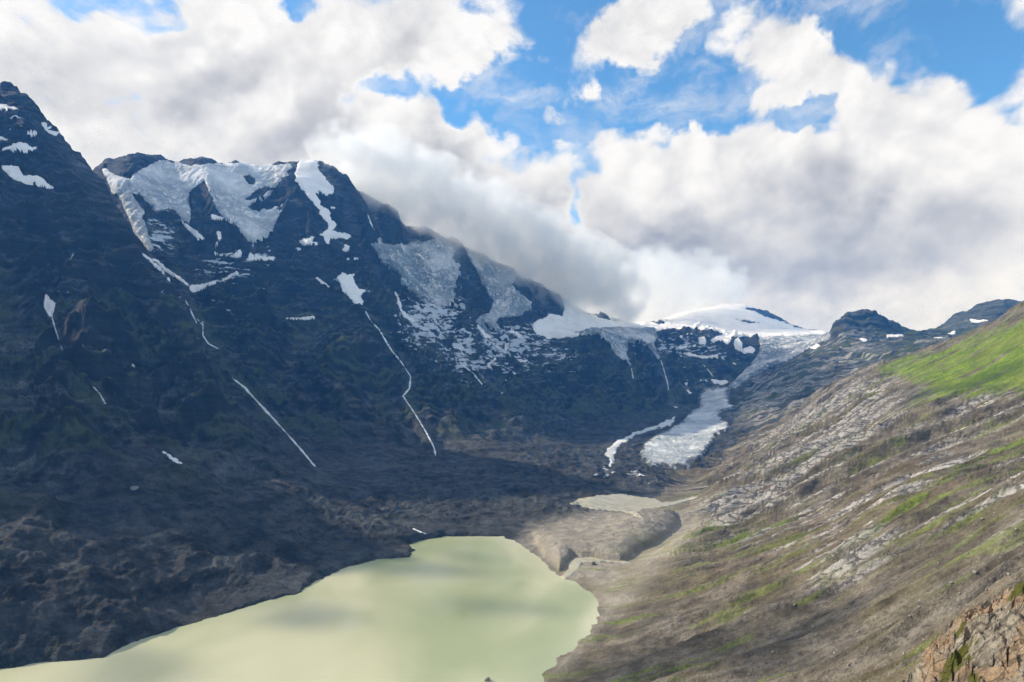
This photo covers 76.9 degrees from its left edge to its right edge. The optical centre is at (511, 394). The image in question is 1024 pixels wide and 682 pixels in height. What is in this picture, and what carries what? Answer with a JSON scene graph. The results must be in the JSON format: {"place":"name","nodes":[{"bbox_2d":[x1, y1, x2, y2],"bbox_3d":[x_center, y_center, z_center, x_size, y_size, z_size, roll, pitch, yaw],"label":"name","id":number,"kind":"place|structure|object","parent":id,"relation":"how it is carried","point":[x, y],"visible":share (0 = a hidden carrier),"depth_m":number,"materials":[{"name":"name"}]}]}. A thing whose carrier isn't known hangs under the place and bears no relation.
{"place":"outdoors","nodes":[
{"label":"outdoors","id":0,"kind":"place"},
{"bbox_2d":[0,81,422,668],"bbox_3d":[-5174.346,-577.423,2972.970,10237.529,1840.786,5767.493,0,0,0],"label":"mountain","id":1,"kind":"structure","parent":0,"point":[99,558],"depth_m":1335.29,"materials":[{"name":"grey stone"}]},
{"bbox_2d":[0,104,17,110],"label":"snow patch","id":2,"kind":"object","parent":1,"relation":"on","point":[4,106],"visible":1,"depth_m":2579.82,"materials":[{"name":"white snow"}]},
{"bbox_2d":[2,142,36,152],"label":"snow patch","id":3,"kind":"object","parent":1,"relation":"on","point":[24,147],"visible":1,"depth_m":2469.09,"materials":[{"name":"white snow"}]},
{"bbox_2d":[2,165,53,188],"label":"snow patch","id":4,"kind":"object","parent":1,"relation":"on","point":[14,173],"visible":1,"depth_m":2396.29,"materials":[{"name":"white snow"}]},
{"bbox_2d":[27,130,36,137],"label":"snow patch","id":5,"kind":"object","parent":1,"relation":"on","point":[31,133],"visible":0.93,"depth_m":2512.43,"materials":[{"name":"white snow"}]},
{"bbox_2d":[43,294,55,316],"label":"snow patch","id":6,"kind":"object","parent":1,"relation":"on","point":[49,305],"visible":0.98,"depth_m":1884.79,"materials":[{"name":"white snow"}]},
{"bbox_2d":[40,122,61,135],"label":"snow patch","id":7,"kind":"object","parent":1,"relation":"on","point":[46,128],"visible":0.8,"depth_m":2618.28,"materials":[{"name":"white snow"}]},
{"bbox_2d":[162,451,182,463],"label":"snow patch","id":8,"kind":"object","parent":1,"relation":"on","point":[175,460],"visible":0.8,"depth_m":1370.34,"materials":[{"name":"white snow"}]},
{"bbox_2d":[0,536,599,681],"bbox_3d":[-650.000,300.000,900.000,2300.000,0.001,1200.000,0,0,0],"label":"lake","id":9,"kind":"structure","parent":0,"point":[470,609],"depth_m":814.74,"materials":[{"name":"liquid"}]},
{"bbox_2d":[92,152,605,487],"bbox_3d":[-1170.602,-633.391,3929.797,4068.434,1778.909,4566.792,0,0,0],"label":"mountain","id":10,"kind":"structure","parent":0,"point":[327,387],"depth_m":3054.34,"materials":[{"name":"grey stone"}]},
{"bbox_2d":[142,253,170,281],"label":"snow patch","id":11,"kind":"object","parent":10,"relation":"on","point":[155,265],"visible":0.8,"depth_m":2345.20,"materials":[{"name":"white snow"}]},
{"bbox_2d":[151,258,188,286],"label":"snow patch","id":12,"kind":"object","parent":10,"relation":"on","point":[165,269],"visible":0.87,"depth_m":2923.43,"materials":[{"name":"white snow"}]},
{"bbox_2d":[182,220,204,240],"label":"snow patch","id":13,"kind":"object","parent":10,"relation":"on","point":[196,233],"visible":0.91,"depth_m":3272.92,"materials":[{"name":"white snow"}]},
{"bbox_2d":[102,160,292,250],"bbox_3d":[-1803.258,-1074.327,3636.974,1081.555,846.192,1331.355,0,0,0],"label":"glacier","id":14,"kind":"object","parent":10,"relation":"on","point":[159,185],"visible":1,"depth_m":3524.86,"materials":[{"name":"white snow"}]},
{"bbox_2d":[197,319,217,348],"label":"waterfall","id":15,"kind":"structure","parent":10,"relation":"on","point":[204,337],"depth_m":2640.26,"materials":[{"name":"white liquid"}]},
{"bbox_2d":[189,271,238,292],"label":"snow patch","id":16,"kind":"object","parent":10,"relation":"on","point":[195,288],"visible":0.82,"depth_m":2901.81,"materials":[{"name":"white snow"}]},
{"bbox_2d":[211,214,223,220],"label":"snow patch","id":17,"kind":"object","parent":10,"relation":"on","point":[214,217],"visible":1,"depth_m":3350.47,"materials":[{"name":"white snow"}]},
{"bbox_2d":[215,231,221,246],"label":"snow patch","id":18,"kind":"object","parent":10,"relation":"on","point":[219,236],"visible":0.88,"depth_m":3247.58,"materials":[{"name":"white snow"}]},
{"bbox_2d":[214,249,241,257],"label":"snow patch","id":19,"kind":"object","parent":10,"relation":"on","point":[238,253],"visible":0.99,"depth_m":3192.05,"materials":[{"name":"white snow"}]},
{"bbox_2d":[246,252,274,260],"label":"snow patch","id":20,"kind":"object","parent":10,"relation":"on","point":[251,257],"visible":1,"depth_m":3274.79,"materials":[{"name":"white snow"}]},
{"bbox_2d":[234,379,315,466],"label":"stream","id":21,"kind":"structure","parent":10,"relation":"on","point":[273,418],"depth_m":2362.59,"materials":[{"name":"white liquid"}]},
{"bbox_2d":[285,315,314,319],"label":"snow patch","id":22,"kind":"object","parent":10,"relation":"on","point":[307,318],"visible":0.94,"depth_m":3044.24,"materials":[{"name":"white snow"}]},
{"bbox_2d":[299,236,317,245],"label":"snow patch","id":23,"kind":"object","parent":10,"relation":"on","point":[306,241],"visible":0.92,"depth_m":3377.49,"materials":[{"name":"white snow"}]},
{"bbox_2d":[295,159,350,243],"bbox_3d":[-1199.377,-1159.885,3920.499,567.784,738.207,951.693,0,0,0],"label":"snow gully","id":24,"kind":"object","parent":10,"relation":"on","point":[311,180],"visible":0.98,"depth_m":3799.69,"materials":[{"name":"white snow"}]},
{"bbox_2d":[316,277,329,286],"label":"snow patch","id":25,"kind":"object","parent":10,"relation":"on","point":[320,280],"visible":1,"depth_m":3241.74,"materials":[{"name":"white snow"}]},
{"bbox_2d":[340,243,349,251],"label":"snow patch","id":26,"kind":"object","parent":10,"relation":"on","point":[346,248],"visible":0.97,"depth_m":3521.91,"materials":[{"name":"white snow"}]},
{"bbox_2d":[334,272,369,304],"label":"snow patch","id":27,"kind":"object","parent":10,"relation":"on","point":[351,289],"visible":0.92,"depth_m":3283.36,"materials":[{"name":"white snow"}]},
{"bbox_2d":[365,311,435,455],"bbox_3d":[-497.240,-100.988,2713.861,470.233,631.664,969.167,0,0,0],"label":"stream","id":28,"kind":"structure","parent":10,"relation":"on","point":[407,390],"depth_m":2812.81,"materials":[{"name":"white liquid"}]},
{"bbox_2d":[394,292,414,322],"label":"snow patch","id":29,"kind":"object","parent":10,"relation":"on","point":[405,315],"visible":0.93,"depth_m":3611.99,"materials":[{"name":"white snow"}]},
{"bbox_2d":[371,237,465,309],"bbox_3d":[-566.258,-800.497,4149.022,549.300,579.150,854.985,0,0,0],"label":"icefall","id":30,"kind":"object","parent":10,"relation":"on","point":[428,271],"visible":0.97,"depth_m":4122.60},
{"bbox_2d":[463,365,502,393],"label":"stream","id":31,"kind":"structure","parent":10,"relation":"on","point":[476,377],"depth_m":3165.73,"materials":[{"name":"white liquid"}]},
{"bbox_2d":[477,325,490,338],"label":"snow patch","id":32,"kind":"object","parent":10,"relation":"on","point":[484,334],"visible":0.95,"depth_m":4059.94,"materials":[{"name":"white snow"}]},
{"bbox_2d":[487,358,495,369],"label":"snow patch","id":33,"kind":"object","parent":10,"relation":"on","point":[489,364],"visible":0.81,"depth_m":3679.65,"materials":[{"name":"white snow"}]},
{"bbox_2d":[464,246,531,338],"bbox_3d":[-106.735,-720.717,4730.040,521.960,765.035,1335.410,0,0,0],"label":"icefall","id":34,"kind":"object","parent":10,"relation":"on","point":[502,292],"visible":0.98,"depth_m":4624.82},
{"bbox_2d":[504,342,511,353],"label":"snow patch","id":35,"kind":"object","parent":10,"relation":"on","point":[506,346],"visible":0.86,"depth_m":4127.42,"materials":[{"name":"white snow"}]},
{"bbox_2d":[509,326,523,338],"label":"snow patch","id":36,"kind":"object","parent":10,"relation":"on","point":[518,334],"visible":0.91,"depth_m":4405.78,"materials":[{"name":"white snow"}]},
{"bbox_2d":[531,296,564,338],"bbox_3d":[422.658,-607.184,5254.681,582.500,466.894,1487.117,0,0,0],"label":"snowfield","id":37,"kind":"structure","parent":10,"relation":"on","point":[548,326],"depth_m":4712.12,"materials":[{"name":"white snow"}]},
{"bbox_2d":[0,0,1023,331],"label":"sky","id":38,"kind":"structure","parent":0,"point":[808,164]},
{"bbox_2d":[297,387,755,572],"bbox_3d":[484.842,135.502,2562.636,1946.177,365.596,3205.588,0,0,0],"label":"valley floor","id":39,"kind":"structure","parent":0,"point":[525,495],"depth_m":1634.82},
{"bbox_2d":[570,494,696,517],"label":"meltwater pool","id":40,"kind":"structure","parent":39,"relation":"in","point":[631,504],"depth_m":1729.53,"materials":[{"name":"liquid"}]},
{"bbox_2d":[604,416,675,467],"bbox_3d":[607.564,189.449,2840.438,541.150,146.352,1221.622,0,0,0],"label":"ice strip","id":41,"kind":"object","parent":39,"relation":"on","point":[611,451],"visible":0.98,"depth_m":2894.83,"materials":[{"name":"white ice"}]},
{"bbox_2d":[640,386,736,469],"bbox_3d":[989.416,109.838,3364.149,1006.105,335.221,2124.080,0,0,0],"label":"glacier tongue","id":42,"kind":"object","parent":39,"relation":"on","point":[688,441],"visible":0.98,"depth_m":2926.03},
{"bbox_2d":[561,556,629,578],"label":"outflow stream","id":43,"kind":"structure","parent":0,"point":[574,565],"depth_m":1125.12,"materials":[{"name":"liquid"}]},
{"bbox_2d":[503,315,813,446],"bbox_3d":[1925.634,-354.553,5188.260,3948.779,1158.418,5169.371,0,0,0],"label":"mountain","id":44,"kind":"structure","parent":0,"point":[588,390],"depth_m":4146.54,"materials":[{"name":"grey stone"}]},
{"bbox_2d":[574,326,660,365],"bbox_3d":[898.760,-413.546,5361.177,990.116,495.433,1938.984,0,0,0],"label":"icefall","id":45,"kind":"object","parent":44,"relation":"on","point":[618,339],"visible":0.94,"depth_m":4912.34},
{"bbox_2d":[536,301,826,338],"bbox_3d":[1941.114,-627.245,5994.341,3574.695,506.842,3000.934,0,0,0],"label":"glacier","id":46,"kind":"object","parent":44,"relation":"on","point":[571,320],"visible":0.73,"depth_m":6020.84,"materials":[{"name":"white snow"}]},
{"bbox_2d":[678,344,695,349],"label":"snow patch","id":47,"kind":"object","parent":44,"relation":"on","point":[683,347],"visible":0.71,"depth_m":5634.17,"materials":[{"name":"white snow"}]},
{"bbox_2d":[683,352,717,358],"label":"snow patch","id":48,"kind":"object","parent":44,"relation":"on","point":[701,356],"visible":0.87,"depth_m":5392.24,"materials":[{"name":"white snow"}]},
{"bbox_2d":[698,336,706,344],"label":"snow patch","id":49,"kind":"object","parent":44,"relation":"on","point":[702,340],"visible":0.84,"depth_m":5847.41,"materials":[{"name":"white snow"}]},
{"bbox_2d":[711,379,728,384],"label":"snow patch","id":50,"kind":"object","parent":44,"relation":"on","point":[720,382],"visible":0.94,"depth_m":4557.29,"materials":[{"name":"white snow"}]},
{"bbox_2d":[711,333,731,343],"bbox_3d":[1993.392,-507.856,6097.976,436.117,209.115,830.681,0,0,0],"label":"snow patch","id":51,"kind":"object","parent":44,"relation":"on","point":[725,338],"visible":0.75,"depth_m":6006.84,"materials":[{"name":"white snow"}]},
{"bbox_2d":[734,337,754,353],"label":"snow patch","id":52,"kind":"object","parent":44,"relation":"on","point":[738,345],"visible":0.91,"depth_m":5598.57,"materials":[{"name":"white snow"}]},
{"bbox_2d":[729,332,830,388],"bbox_3d":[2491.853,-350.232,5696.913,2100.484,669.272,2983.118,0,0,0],"label":"icefall","id":53,"kind":"object","parent":44,"relation":"on","point":[774,351],"visible":0.96,"depth_m":5195.07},
{"bbox_2d":[665,304,827,331],"bbox_3d":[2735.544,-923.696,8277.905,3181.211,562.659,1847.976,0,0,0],"label":"snow dome","id":54,"kind":"structure","parent":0,"point":[724,315],"depth_m":7843.94,"materials":[{"name":"white snow"}]},
{"bbox_2d":[736,308,812,329],"bbox_3d":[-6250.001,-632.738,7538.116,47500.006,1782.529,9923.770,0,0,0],"label":"mountain","id":55,"kind":"structure","parent":0,"point":[765,313],"depth_m":8222.47,"materials":[{"name":"grey stone"}]},
{"bbox_2d":[542,300,1023,681],"bbox_3d":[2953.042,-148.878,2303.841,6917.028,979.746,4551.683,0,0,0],"label":"hillside","id":56,"kind":"structure","parent":0,"point":[883,487],"depth_m":818.87,"materials":[{"name":"grey stone"}]},
{"bbox_2d":[902,581,1023,681],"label":"rock outcrop","id":57,"kind":"object","parent":56,"relation":"on","point":[983,642],"visible":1,"depth_m":26.03,"materials":[{"name":"brown stone"}]},
{"bbox_2d":[721,309,949,429],"bbox_3d":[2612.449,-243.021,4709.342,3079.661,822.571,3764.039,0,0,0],"label":"mountain","id":58,"kind":"structure","parent":0,"point":[776,393],"depth_m":3868.39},
{"bbox_2d":[810,344,819,348],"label":"snow patch","id":59,"kind":"object","parent":58,"relation":"on","point":[815,346],"visible":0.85,"depth_m":4640.17,"materials":[{"name":"white snow"}]},
{"bbox_2d":[886,334,903,337],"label":"snow patch","id":60,"kind":"object","parent":58,"relation":"on","point":[893,335],"visible":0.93,"depth_m":4484.02,"materials":[{"name":"white snow"}]},
{"bbox_2d":[914,299,1021,337],"bbox_3d":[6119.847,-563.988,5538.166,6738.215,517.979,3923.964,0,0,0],"label":"mountain","id":61,"kind":"structure","parent":0,"point":[960,323],"depth_m":5191.27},
{"bbox_2d":[970,319,987,322],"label":"snow patch","id":62,"kind":"object","parent":61,"relation":"on","point":[976,321],"visible":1,"depth_m":5080.27,"materials":[{"name":"white snow"}]}
]}

